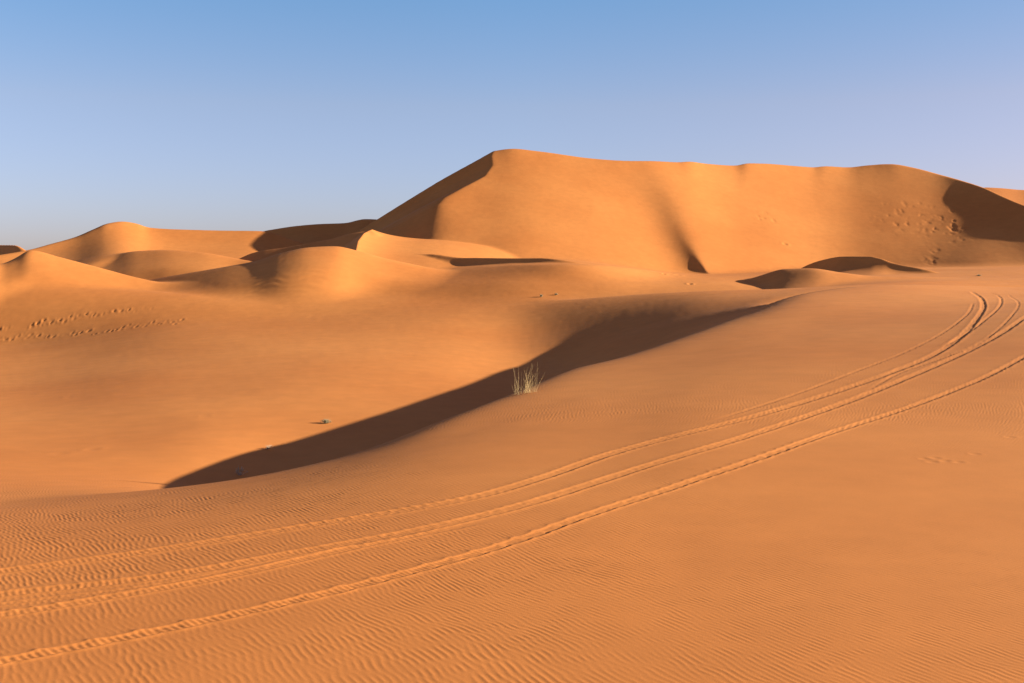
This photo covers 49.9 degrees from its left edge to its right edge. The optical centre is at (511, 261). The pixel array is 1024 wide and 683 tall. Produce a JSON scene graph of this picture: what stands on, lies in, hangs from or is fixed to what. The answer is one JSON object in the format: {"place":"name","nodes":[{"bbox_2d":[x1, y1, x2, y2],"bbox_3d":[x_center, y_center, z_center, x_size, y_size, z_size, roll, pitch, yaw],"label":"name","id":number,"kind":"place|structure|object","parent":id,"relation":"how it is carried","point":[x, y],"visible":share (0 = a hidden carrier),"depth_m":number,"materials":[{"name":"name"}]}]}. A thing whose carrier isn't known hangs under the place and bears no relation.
{"place":"outdoors","nodes":[
{"label":"outdoors","id":0,"kind":"place"},
{"bbox_2d":[0,285,1023,682],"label":"dune","id":1,"kind":"structure","parent":0,"point":[818,487],"depth_m":22.98,"materials":[{"name":"orange sand"}]},
{"bbox_2d":[0,230,1023,492],"bbox_3d":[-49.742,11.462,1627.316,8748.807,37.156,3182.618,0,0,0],"label":"sand","id":2,"kind":"structure","parent":0,"point":[146,370],"depth_m":138.28,"materials":[{"name":"orange sand"}]},
{"bbox_2d":[512,368,538,394],"bbox_3d":[0.645,5.640,52.891,1.497,1.667,1.451,0,0,-44],"label":"grass tuft","id":3,"kind":"object","parent":2,"relation":"on","point":[526,385],"visible":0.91,"depth_m":53.05,"materials":[{"name":"plant"}]},
{"bbox_2d":[0,187,1023,266],"bbox_3d":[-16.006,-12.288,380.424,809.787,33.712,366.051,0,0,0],"label":"dune","id":4,"kind":"structure","parent":0,"point":[100,245],"depth_m":266.37,"materials":[{"name":"orange sand"}]},
{"bbox_2d":[0,0,1023,249],"label":"sky","id":5,"kind":"structure","parent":0,"point":[220,115],"materials":[{"name":"blue"}]},
{"bbox_2d":[356,149,1023,272],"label":"dune","id":6,"kind":"structure","parent":0,"point":[661,215],"depth_m":278.37,"materials":[{"name":"orange sand"}]}
]}

